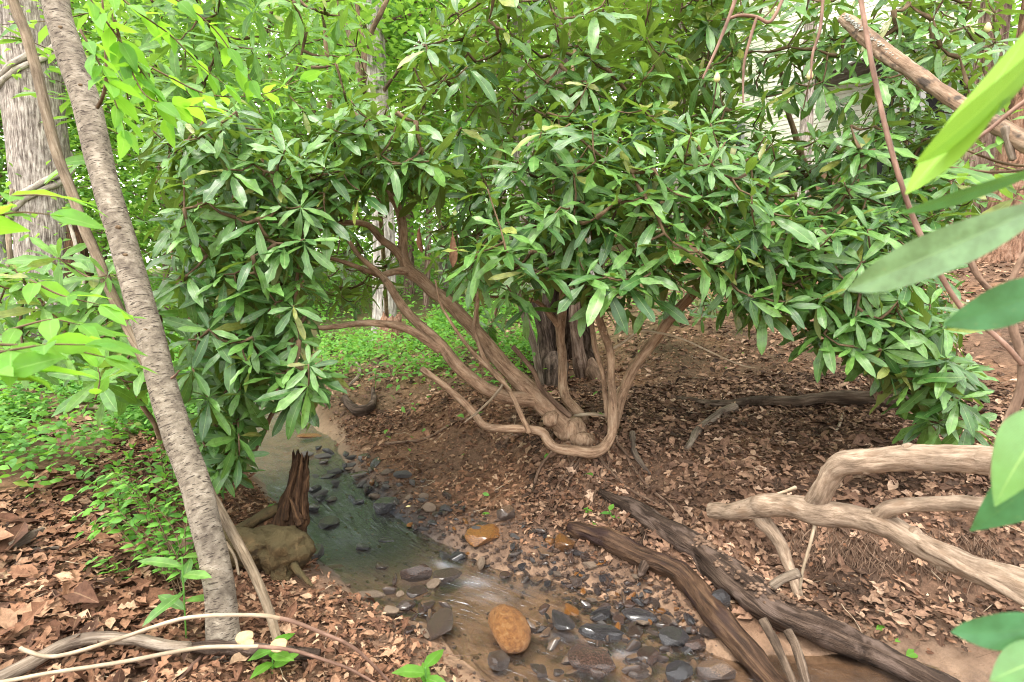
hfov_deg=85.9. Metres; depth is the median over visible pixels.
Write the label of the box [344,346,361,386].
fallen stick
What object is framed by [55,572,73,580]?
fallen leaf
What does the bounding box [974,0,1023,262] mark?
forest tree
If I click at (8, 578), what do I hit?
fallen leaf
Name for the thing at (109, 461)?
fallen leaf
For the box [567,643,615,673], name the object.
stone
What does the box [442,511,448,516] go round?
stone
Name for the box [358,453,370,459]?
stone
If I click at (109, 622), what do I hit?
fallen leaf
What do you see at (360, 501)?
stone
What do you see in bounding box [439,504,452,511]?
stone
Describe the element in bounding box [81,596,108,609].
fallen leaf
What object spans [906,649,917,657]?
green leaf
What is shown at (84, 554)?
fallen leaf
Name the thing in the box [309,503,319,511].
stone
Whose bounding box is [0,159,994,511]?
ground cover
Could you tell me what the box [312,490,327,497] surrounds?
stone
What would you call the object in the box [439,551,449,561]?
stone
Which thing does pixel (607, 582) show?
stone
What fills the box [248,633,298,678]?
seedling
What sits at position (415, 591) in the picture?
stone
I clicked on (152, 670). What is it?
fallen leaf
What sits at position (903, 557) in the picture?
pile
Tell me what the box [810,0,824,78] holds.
hanging twig
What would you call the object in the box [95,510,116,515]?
fallen leaf
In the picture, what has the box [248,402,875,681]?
creek water
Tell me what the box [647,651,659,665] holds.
stone
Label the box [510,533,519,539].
stone
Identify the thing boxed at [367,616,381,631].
fallen leaf
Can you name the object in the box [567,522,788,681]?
creek log
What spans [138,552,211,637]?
seedling
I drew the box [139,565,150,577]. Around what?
fallen leaf
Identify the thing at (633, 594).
stone
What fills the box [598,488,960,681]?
long log
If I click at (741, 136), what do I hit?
window
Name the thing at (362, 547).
stone
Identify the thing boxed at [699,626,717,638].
stone
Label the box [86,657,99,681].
fallen leaf
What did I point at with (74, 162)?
leafy sapling
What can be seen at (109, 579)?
fallen leaf
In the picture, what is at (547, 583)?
stone
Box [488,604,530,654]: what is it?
stone
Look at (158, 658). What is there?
fallen leaf
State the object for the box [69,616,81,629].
fallen leaf
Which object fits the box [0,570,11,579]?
fallen leaf
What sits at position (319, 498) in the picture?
stone
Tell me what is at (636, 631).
stone
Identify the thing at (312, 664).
fallen leaf
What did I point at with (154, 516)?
leafy shrub
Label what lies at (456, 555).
stone
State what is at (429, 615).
stone
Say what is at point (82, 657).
fallen leaf
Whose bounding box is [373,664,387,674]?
fallen leaf
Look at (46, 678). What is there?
fallen leaf
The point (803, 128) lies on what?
forest tree
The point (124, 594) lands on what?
fallen leaf
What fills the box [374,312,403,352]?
broken stump
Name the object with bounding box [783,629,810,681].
prop stick
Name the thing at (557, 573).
stone
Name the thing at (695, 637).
stone
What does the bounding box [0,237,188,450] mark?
leafy sapling
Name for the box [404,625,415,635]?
stone
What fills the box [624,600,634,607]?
stone
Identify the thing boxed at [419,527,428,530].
stone
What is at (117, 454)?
fallen leaf
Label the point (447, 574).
stone
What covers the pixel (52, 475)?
fallen leaf
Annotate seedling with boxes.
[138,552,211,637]
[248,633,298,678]
[366,368,389,384]
[392,649,445,681]
[600,504,618,517]
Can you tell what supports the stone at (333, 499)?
in the creek water
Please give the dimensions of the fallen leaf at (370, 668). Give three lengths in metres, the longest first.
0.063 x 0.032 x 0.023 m
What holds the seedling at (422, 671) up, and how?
on the ground at (950, 658)
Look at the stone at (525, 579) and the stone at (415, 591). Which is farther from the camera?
the stone at (525, 579)
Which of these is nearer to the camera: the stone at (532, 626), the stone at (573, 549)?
the stone at (532, 626)
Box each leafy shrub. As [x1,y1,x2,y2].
[61,472,198,597]
[107,437,182,536]
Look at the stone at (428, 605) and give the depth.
2.31 m
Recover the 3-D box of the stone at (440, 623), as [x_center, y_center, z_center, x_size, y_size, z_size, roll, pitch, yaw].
[-0.285,1.133,2.189,0.099,0.061,0.185,1,7,11]
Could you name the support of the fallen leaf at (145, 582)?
on the leaf litter at (34, 579)
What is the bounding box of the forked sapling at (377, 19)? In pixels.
[344,0,388,317]
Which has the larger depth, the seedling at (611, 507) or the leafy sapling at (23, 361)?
the seedling at (611, 507)
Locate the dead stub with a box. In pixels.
[64,224,88,311]
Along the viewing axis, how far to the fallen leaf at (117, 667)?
1.76 m
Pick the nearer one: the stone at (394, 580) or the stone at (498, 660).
the stone at (498, 660)
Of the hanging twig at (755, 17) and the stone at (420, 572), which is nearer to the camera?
the hanging twig at (755, 17)
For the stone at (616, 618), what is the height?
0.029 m
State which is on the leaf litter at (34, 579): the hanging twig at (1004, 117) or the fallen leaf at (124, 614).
the fallen leaf at (124, 614)
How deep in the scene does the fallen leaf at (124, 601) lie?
2.07 m
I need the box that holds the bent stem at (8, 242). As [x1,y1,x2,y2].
[2,189,14,268]
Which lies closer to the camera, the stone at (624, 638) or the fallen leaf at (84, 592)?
the fallen leaf at (84, 592)
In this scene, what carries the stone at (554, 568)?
on the creek water
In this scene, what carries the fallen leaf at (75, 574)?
on the leaf litter at (34, 579)
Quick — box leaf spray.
[885,100,1023,214]
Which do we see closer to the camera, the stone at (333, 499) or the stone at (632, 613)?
the stone at (632, 613)
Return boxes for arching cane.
[0,644,374,681]
[18,613,390,681]
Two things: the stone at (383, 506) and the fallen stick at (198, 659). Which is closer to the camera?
the fallen stick at (198, 659)
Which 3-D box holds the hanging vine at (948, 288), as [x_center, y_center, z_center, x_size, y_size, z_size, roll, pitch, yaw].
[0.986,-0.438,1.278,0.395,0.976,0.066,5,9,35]
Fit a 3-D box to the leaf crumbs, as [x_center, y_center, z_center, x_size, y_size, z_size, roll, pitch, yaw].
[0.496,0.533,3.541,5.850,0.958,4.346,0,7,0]
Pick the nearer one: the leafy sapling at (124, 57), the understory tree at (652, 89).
the leafy sapling at (124, 57)
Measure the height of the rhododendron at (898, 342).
1.344 m
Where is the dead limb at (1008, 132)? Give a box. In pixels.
[838,13,1023,160]
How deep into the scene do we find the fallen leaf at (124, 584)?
2.18 m
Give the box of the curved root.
[341,387,376,416]
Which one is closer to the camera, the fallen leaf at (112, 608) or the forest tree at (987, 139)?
the fallen leaf at (112, 608)
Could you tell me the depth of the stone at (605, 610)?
2.32 m
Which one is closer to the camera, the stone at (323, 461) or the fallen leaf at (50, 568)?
the fallen leaf at (50, 568)
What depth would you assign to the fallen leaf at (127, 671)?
1.75 m
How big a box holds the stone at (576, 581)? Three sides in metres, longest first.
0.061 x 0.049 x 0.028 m
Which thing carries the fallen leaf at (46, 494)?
on the leaf litter at (34, 579)
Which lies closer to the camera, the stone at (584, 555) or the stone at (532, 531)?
the stone at (584, 555)
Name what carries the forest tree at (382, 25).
on the ground at (950, 658)
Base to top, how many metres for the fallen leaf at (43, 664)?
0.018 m
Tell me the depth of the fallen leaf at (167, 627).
1.97 m
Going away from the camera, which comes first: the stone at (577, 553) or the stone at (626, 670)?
the stone at (626, 670)
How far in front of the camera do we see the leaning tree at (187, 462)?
2.12 m
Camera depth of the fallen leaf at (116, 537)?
2.49 m
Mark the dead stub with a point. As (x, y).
(73, 234)
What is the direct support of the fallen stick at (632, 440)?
on the ground at (950, 658)
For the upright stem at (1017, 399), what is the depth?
1.28 m
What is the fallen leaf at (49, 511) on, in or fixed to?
on the leaf litter at (34, 579)
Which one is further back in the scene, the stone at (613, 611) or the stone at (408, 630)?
the stone at (613, 611)
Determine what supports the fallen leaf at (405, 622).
on the leaf litter at (34, 579)
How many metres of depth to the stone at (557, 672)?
1.97 m
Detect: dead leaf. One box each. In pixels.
[416,225,422,252]
[449,231,457,267]
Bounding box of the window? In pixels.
[719,123,744,152]
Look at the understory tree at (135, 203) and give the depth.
9.03 m
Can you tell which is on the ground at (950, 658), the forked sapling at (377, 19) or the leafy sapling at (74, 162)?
the forked sapling at (377, 19)
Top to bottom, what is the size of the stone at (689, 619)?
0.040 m
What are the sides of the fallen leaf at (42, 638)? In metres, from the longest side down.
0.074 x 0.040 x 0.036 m
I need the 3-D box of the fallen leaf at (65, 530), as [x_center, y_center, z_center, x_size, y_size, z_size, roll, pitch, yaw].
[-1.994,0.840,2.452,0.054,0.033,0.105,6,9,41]
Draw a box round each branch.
[0,631,320,679]
[847,33,1023,681]
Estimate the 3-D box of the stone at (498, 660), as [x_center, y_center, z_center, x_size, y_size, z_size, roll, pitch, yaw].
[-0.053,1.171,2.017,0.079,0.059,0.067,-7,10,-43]
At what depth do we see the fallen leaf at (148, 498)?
2.83 m
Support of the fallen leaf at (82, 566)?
on the leaf litter at (34, 579)
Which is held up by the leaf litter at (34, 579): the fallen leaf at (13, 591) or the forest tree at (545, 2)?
the fallen leaf at (13, 591)
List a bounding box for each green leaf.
[876,624,884,629]
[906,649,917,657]
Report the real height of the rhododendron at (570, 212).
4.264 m
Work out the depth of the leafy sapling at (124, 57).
1.62 m
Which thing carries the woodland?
on the ground at (950, 658)
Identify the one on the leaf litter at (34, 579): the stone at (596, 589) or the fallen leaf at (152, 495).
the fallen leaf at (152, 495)
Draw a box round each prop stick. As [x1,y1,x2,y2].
[758,617,796,681]
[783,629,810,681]
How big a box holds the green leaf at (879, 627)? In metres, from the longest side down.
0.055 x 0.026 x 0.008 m
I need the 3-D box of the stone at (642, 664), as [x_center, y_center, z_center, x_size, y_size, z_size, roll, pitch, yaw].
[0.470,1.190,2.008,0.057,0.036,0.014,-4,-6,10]
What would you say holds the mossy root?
on the ground at (950, 658)
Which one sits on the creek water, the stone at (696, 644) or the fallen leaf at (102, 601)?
the stone at (696, 644)
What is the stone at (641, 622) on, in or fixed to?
in the creek water
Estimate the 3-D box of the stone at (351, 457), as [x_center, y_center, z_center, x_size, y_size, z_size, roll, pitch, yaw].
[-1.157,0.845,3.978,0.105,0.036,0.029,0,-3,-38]
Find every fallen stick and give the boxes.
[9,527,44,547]
[11,545,68,553]
[74,405,97,409]
[182,654,204,675]
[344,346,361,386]
[384,418,473,444]
[499,434,521,449]
[629,430,650,474]
[692,493,720,528]
[761,426,792,451]
[835,406,846,435]
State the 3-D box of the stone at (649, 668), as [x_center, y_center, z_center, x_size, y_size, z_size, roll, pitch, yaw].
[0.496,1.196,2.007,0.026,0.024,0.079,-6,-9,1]
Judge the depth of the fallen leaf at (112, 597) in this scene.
2.06 m
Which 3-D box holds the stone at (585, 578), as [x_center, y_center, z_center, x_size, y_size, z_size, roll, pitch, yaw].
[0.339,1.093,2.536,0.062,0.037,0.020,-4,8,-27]
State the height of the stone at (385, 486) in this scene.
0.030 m
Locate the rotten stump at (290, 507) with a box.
[236,449,309,531]
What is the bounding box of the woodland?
[0,0,1019,290]
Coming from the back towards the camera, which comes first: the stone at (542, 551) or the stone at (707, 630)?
the stone at (542, 551)
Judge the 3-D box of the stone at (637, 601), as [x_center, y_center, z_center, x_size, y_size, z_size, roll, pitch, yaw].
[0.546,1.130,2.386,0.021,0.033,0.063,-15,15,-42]
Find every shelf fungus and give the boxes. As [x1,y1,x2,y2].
[235,630,253,643]
[241,639,253,649]
[270,638,286,652]
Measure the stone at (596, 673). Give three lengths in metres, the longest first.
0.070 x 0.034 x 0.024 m
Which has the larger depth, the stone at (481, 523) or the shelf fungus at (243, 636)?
the stone at (481, 523)
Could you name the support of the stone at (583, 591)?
in the creek water
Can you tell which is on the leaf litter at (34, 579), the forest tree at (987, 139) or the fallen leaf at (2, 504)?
the fallen leaf at (2, 504)
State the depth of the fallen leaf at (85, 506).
2.71 m
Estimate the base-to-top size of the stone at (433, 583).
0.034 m
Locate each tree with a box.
[0,0,69,339]
[0,0,241,261]
[0,0,322,298]
[0,0,324,315]
[0,88,154,305]
[41,0,240,662]
[79,0,348,248]
[83,0,434,314]
[179,0,548,310]
[206,3,372,259]
[233,2,543,294]
[241,9,419,281]
[298,0,682,292]
[298,2,616,287]
[300,0,540,341]
[351,7,586,280]
[391,0,799,274]
[508,0,788,218]
[531,2,600,388]
[537,0,739,233]
[769,0,817,216]
[801,0,978,180]
[912,0,1021,82]
[953,0,1012,219]
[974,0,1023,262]
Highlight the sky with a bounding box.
[0,0,1021,267]
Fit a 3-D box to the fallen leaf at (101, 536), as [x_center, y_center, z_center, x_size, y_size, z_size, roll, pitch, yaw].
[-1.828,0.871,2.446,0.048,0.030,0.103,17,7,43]
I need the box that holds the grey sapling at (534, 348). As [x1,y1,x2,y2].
[499,158,543,384]
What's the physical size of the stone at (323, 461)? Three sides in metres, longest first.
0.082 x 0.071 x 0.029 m
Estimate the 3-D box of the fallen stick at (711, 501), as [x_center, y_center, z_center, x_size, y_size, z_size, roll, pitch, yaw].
[0.978,0.850,2.776,0.286,0.106,0.025,-7,10,-43]
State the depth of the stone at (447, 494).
3.19 m
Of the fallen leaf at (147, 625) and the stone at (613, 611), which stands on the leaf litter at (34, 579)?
the fallen leaf at (147, 625)
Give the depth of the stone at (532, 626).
2.21 m
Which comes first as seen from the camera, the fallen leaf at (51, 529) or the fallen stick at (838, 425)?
the fallen leaf at (51, 529)
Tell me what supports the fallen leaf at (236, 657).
on the leaf litter at (34, 579)
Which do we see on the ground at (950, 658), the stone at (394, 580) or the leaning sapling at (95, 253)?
the leaning sapling at (95, 253)
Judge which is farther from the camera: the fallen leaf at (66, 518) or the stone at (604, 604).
the fallen leaf at (66, 518)
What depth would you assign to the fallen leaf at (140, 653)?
1.78 m
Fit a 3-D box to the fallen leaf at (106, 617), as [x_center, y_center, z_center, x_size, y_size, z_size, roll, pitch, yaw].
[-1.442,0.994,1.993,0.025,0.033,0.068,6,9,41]
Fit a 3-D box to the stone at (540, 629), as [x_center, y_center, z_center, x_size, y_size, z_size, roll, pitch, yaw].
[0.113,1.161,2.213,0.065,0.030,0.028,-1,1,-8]
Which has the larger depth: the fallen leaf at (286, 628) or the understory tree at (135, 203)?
the understory tree at (135, 203)
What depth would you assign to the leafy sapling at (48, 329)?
1.59 m
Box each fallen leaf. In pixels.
[0,502,6,508]
[0,513,18,521]
[0,521,27,555]
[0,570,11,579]
[0,607,17,630]
[4,547,22,553]
[5,572,16,581]
[7,588,20,594]
[8,565,30,578]
[8,602,24,611]
[9,600,46,637]
[10,518,41,523]
[15,510,28,517]
[23,640,40,658]
[24,548,45,556]
[25,630,37,646]
[27,481,44,492]
[27,496,39,504]
[30,508,42,511]
[32,632,50,645]
[34,508,55,518]
[34,659,51,670]
[35,465,53,472]
[35,525,56,537]
[38,539,51,544]
[39,675,51,681]
[40,490,52,501]
[40,515,54,520]
[40,556,64,564]
[40,619,65,631]
[43,662,60,670]
[46,561,55,575]
[47,658,57,664]
[48,472,59,479]
[50,481,80,489]
[51,523,78,535]
[51,625,59,636]
[54,611,69,619]
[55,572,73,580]
[55,672,74,681]
[59,609,90,620]
[60,577,73,589]
[60,581,81,608]
[61,512,77,521]
[62,580,98,604]
[65,538,86,551]
[66,475,83,479]
[67,525,87,534]
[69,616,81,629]
[70,569,81,581]
[72,617,97,650]
[73,659,98,666]
[76,510,86,518]
[77,550,95,560]
[77,562,86,571]
[79,653,91,660]
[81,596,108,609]
[82,503,94,513]
[86,611,94,618]
[86,640,103,650]
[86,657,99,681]
[87,532,111,539]
[87,561,107,573]
[87,620,98,631]
[88,485,120,496]
[89,659,110,668]
[91,584,103,589]
[93,607,110,616]
[93,654,106,673]
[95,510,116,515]
[96,577,115,586]
[99,457,126,466]
[99,540,121,549]
[102,612,122,620]
[103,603,117,613]
[105,617,115,628]
[105,660,127,677]
[106,592,122,600]
[108,532,124,540]
[111,451,122,458]
[114,592,130,597]
[115,582,134,585]
[115,645,123,650]
[116,608,137,616]
[117,598,132,604]
[117,600,137,609]
[122,664,133,673]
[126,649,144,656]
[126,652,155,664]
[128,467,147,474]
[128,507,139,516]
[128,578,150,591]
[129,559,141,568]
[130,577,148,586]
[133,567,141,577]
[135,596,145,602]
[137,655,158,665]
[138,622,151,627]
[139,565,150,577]
[143,574,153,592]
[144,492,156,497]
[144,494,161,503]
[146,628,157,635]
[147,664,159,676]
[151,650,160,661]
[155,655,170,672]
[158,619,170,629]
[158,667,174,678]
[164,626,182,639]
[168,661,180,669]
[182,651,190,661]
[229,652,247,663]
[233,663,241,680]
[246,617,255,625]
[259,627,268,638]
[279,623,290,633]
[284,601,296,622]
[306,659,317,672]
[312,642,325,652]
[330,673,339,681]
[337,655,348,664]
[365,658,373,675]
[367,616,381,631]
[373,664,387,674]
[400,659,409,667]
[401,617,408,628]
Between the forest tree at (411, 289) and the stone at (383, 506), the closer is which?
the stone at (383, 506)
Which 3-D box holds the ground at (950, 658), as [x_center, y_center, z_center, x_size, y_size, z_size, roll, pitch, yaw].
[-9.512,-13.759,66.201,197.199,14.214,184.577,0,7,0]
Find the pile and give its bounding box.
[784,518,1011,595]
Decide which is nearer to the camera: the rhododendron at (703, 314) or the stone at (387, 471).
the stone at (387, 471)
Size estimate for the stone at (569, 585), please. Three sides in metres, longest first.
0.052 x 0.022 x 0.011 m
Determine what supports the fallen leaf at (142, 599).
on the leaf litter at (34, 579)
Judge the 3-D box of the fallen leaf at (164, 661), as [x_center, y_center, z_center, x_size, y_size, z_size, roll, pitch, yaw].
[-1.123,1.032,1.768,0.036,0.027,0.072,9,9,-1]
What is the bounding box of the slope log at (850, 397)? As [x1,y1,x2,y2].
[676,390,918,450]
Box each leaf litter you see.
[0,378,638,681]
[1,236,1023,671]
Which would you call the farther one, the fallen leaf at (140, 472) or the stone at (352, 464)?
the stone at (352, 464)
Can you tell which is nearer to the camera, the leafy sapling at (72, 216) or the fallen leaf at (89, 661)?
the leafy sapling at (72, 216)
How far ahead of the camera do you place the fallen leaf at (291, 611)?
2.09 m
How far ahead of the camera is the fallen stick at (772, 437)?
3.24 m
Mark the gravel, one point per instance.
(666, 593)
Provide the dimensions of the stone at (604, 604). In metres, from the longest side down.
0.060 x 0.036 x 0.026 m
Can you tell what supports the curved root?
on the ground at (950, 658)
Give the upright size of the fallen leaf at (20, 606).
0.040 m
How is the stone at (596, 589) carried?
on the ground at (950, 658)
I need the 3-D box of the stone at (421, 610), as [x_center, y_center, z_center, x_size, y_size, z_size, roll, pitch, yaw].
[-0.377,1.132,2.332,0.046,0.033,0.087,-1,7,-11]
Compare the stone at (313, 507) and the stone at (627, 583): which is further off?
the stone at (313, 507)
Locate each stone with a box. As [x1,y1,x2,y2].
[297,433,321,437]
[301,451,314,456]
[308,485,321,492]
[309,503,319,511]
[311,543,323,560]
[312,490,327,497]
[314,453,331,458]
[316,495,324,501]
[318,515,339,529]
[319,458,327,463]
[319,473,335,478]
[322,448,334,454]
[326,496,336,502]
[327,564,345,570]
[330,468,341,473]
[331,480,339,487]
[345,455,356,459]
[347,462,355,466]
[348,494,354,500]
[351,470,369,477]
[352,498,363,505]
[355,590,385,599]
[356,481,366,486]
[356,543,370,550]
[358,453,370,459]
[363,486,367,494]
[368,494,380,498]
[370,457,380,467]
[372,497,398,515]
[375,562,388,569]
[378,538,393,542]
[380,468,393,475]
[382,484,389,488]
[382,586,395,594]
[383,605,398,614]
[392,573,396,585]
[393,470,411,477]
[396,590,403,597]
[396,600,415,611]
[400,564,431,581]
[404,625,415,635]
[406,585,427,598]
[409,479,414,485]
[409,613,417,620]
[417,498,427,502]
[418,493,428,498]
[418,603,425,613]
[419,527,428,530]
[421,600,432,606]
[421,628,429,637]
[422,502,435,511]
[423,600,434,611]
[426,578,440,589]
[426,607,452,640]
[426,609,431,621]
[428,519,436,524]
[432,511,439,516]
[432,568,461,581]
[438,601,451,609]
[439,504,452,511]
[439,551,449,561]
[442,491,451,498]
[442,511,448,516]
[449,551,465,560]
[464,524,499,546]
[474,521,488,524]
[477,557,484,570]
[487,650,509,670]
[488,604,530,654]
[496,505,514,520]
[499,571,510,579]
[506,556,516,561]
[509,551,520,556]
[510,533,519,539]
[510,542,514,549]
[521,576,528,583]
[522,569,529,575]
[526,618,535,632]
[527,528,535,533]
[529,575,544,582]
[530,663,539,672]
[532,625,547,633]
[535,528,546,532]
[536,664,546,677]
[537,547,552,555]
[538,603,549,614]
[539,627,550,636]
[544,580,550,586]
[545,537,554,544]
[546,637,560,651]
[548,566,557,574]
[552,609,574,629]
[553,571,561,576]
[553,669,563,676]
[555,533,574,551]
[561,656,570,664]
[563,606,574,614]
[564,583,572,587]
[564,669,577,676]
[565,603,578,616]
[566,547,577,553]
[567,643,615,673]
[568,552,573,563]
[570,575,581,587]
[571,598,579,603]
[573,550,583,555]
[578,623,624,641]
[580,553,589,559]
[580,588,585,594]
[580,599,590,609]
[581,574,589,581]
[582,561,598,569]
[586,598,597,603]
[589,606,610,621]
[589,668,603,678]
[592,583,600,594]
[592,612,605,621]
[598,573,611,581]
[598,602,609,607]
[604,576,610,586]
[610,608,618,615]
[612,614,623,625]
[615,622,620,630]
[621,590,625,602]
[621,607,656,623]
[621,665,641,675]
[622,634,627,642]
[623,580,633,586]
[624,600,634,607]
[625,639,640,651]
[625,653,638,662]
[626,592,635,599]
[627,620,636,628]
[628,625,642,639]
[628,666,649,679]
[631,597,643,606]
[634,662,648,667]
[636,620,649,624]
[637,646,658,663]
[643,588,651,593]
[643,597,651,604]
[646,628,657,635]
[646,664,651,674]
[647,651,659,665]
[651,598,659,608]
[651,622,663,627]
[653,608,665,613]
[657,654,668,663]
[658,626,689,646]
[659,645,670,652]
[661,614,677,626]
[665,660,692,681]
[666,652,674,657]
[680,646,692,653]
[683,612,695,625]
[685,626,690,632]
[685,638,705,649]
[688,635,703,640]
[689,659,697,673]
[690,625,696,633]
[696,659,735,680]
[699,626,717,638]
[711,588,729,607]
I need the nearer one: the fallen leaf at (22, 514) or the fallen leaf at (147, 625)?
the fallen leaf at (147, 625)
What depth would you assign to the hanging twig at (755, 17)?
1.80 m
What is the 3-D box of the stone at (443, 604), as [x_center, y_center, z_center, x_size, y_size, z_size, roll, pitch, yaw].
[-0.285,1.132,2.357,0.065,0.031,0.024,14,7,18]
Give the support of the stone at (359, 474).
on the ground at (950, 658)
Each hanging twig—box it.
[702,0,783,102]
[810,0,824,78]
[976,99,1023,140]
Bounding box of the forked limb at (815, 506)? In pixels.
[706,443,1023,606]
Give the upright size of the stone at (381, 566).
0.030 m
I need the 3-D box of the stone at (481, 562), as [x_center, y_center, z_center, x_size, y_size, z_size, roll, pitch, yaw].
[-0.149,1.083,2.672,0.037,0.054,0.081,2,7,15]
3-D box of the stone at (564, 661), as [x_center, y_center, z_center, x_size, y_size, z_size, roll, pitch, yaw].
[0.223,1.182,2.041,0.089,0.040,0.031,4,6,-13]
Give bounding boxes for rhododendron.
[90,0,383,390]
[124,82,349,499]
[256,0,790,525]
[416,196,544,342]
[607,213,759,332]
[670,0,1023,282]
[701,194,997,445]
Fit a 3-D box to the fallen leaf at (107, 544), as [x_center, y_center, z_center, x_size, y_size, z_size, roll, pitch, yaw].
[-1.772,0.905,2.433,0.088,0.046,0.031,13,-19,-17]
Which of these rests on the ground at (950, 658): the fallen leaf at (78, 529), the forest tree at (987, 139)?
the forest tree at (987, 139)
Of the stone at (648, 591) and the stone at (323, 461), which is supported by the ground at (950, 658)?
the stone at (648, 591)
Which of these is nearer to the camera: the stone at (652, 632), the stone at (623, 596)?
the stone at (652, 632)
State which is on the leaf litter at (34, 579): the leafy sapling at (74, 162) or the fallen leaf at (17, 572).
the fallen leaf at (17, 572)
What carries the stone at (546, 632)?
in the creek water
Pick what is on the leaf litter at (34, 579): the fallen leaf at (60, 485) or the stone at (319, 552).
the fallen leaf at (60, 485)
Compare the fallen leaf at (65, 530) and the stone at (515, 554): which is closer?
the fallen leaf at (65, 530)
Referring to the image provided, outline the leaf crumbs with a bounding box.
[0,326,1022,681]
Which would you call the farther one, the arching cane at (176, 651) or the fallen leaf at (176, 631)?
the fallen leaf at (176, 631)
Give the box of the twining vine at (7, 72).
[0,44,75,235]
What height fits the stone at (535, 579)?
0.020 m
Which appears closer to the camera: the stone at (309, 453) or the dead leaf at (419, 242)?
the dead leaf at (419, 242)
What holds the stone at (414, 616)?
in the creek water
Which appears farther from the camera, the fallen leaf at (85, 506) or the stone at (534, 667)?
the fallen leaf at (85, 506)
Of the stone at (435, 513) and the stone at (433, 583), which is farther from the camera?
the stone at (435, 513)
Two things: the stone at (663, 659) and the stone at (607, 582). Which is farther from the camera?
the stone at (607, 582)
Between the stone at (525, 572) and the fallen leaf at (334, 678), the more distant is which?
the stone at (525, 572)
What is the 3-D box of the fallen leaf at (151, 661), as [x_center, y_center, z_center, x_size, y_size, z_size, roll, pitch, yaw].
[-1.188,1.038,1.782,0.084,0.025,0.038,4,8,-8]
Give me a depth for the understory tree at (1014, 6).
9.08 m
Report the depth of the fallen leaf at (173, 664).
1.79 m
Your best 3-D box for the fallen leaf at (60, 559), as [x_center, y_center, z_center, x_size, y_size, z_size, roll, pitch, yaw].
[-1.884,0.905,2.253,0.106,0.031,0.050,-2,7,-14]
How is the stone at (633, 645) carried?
in the creek water
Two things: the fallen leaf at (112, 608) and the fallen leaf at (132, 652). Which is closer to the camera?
the fallen leaf at (132, 652)
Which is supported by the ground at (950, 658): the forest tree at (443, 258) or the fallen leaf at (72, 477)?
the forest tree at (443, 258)
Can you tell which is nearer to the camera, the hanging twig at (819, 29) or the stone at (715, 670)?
the hanging twig at (819, 29)
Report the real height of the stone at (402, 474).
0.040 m
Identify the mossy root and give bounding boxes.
[165,524,316,586]
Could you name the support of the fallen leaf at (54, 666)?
on the leaf litter at (34, 579)
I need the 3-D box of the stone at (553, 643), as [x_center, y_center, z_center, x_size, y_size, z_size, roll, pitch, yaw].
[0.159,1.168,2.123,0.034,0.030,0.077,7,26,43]
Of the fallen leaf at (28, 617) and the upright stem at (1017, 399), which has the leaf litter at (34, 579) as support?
the fallen leaf at (28, 617)
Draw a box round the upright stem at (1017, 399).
[967,251,1023,479]
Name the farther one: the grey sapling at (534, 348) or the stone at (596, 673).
the grey sapling at (534, 348)
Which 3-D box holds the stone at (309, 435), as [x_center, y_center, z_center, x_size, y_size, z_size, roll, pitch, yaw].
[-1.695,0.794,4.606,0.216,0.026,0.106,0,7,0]
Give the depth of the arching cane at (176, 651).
1.61 m
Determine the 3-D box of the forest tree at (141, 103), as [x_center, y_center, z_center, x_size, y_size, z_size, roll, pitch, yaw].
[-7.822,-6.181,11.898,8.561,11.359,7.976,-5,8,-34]
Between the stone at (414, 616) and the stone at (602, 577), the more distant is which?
the stone at (602, 577)
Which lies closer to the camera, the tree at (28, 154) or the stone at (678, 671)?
the stone at (678, 671)
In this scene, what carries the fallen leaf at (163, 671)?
on the leaf litter at (34, 579)
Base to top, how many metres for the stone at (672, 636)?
0.049 m
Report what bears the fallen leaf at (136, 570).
on the leaf litter at (34, 579)
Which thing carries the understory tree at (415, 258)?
on the ground at (950, 658)
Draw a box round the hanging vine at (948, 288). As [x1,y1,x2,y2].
[858,0,1023,365]
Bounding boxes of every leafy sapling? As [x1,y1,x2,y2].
[0,8,117,184]
[0,189,106,234]
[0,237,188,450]
[0,332,158,393]
[2,279,146,399]
[79,0,321,159]
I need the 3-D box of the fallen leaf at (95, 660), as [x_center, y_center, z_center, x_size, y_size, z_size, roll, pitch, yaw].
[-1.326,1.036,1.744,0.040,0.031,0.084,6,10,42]
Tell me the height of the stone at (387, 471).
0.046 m
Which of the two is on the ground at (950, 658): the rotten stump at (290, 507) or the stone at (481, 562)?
the rotten stump at (290, 507)
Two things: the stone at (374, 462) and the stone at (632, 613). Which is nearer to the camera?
the stone at (632, 613)
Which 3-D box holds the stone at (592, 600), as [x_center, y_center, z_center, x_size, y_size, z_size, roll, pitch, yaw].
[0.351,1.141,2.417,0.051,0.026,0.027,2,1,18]
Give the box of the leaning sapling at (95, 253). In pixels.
[7,0,280,640]
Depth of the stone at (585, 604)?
2.37 m
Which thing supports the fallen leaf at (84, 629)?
on the leaf litter at (34, 579)
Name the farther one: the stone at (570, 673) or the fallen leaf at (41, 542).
the fallen leaf at (41, 542)
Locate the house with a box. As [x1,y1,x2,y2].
[683,0,974,185]
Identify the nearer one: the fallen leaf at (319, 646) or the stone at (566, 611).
the fallen leaf at (319, 646)
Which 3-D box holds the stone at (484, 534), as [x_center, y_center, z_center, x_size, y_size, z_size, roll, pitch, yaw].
[-0.143,0.996,2.812,0.202,0.069,0.148,-1,10,-7]
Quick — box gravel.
[316,457,716,681]
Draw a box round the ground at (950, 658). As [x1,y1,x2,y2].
[0,108,1023,681]
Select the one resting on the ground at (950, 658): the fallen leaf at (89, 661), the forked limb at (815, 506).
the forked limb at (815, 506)

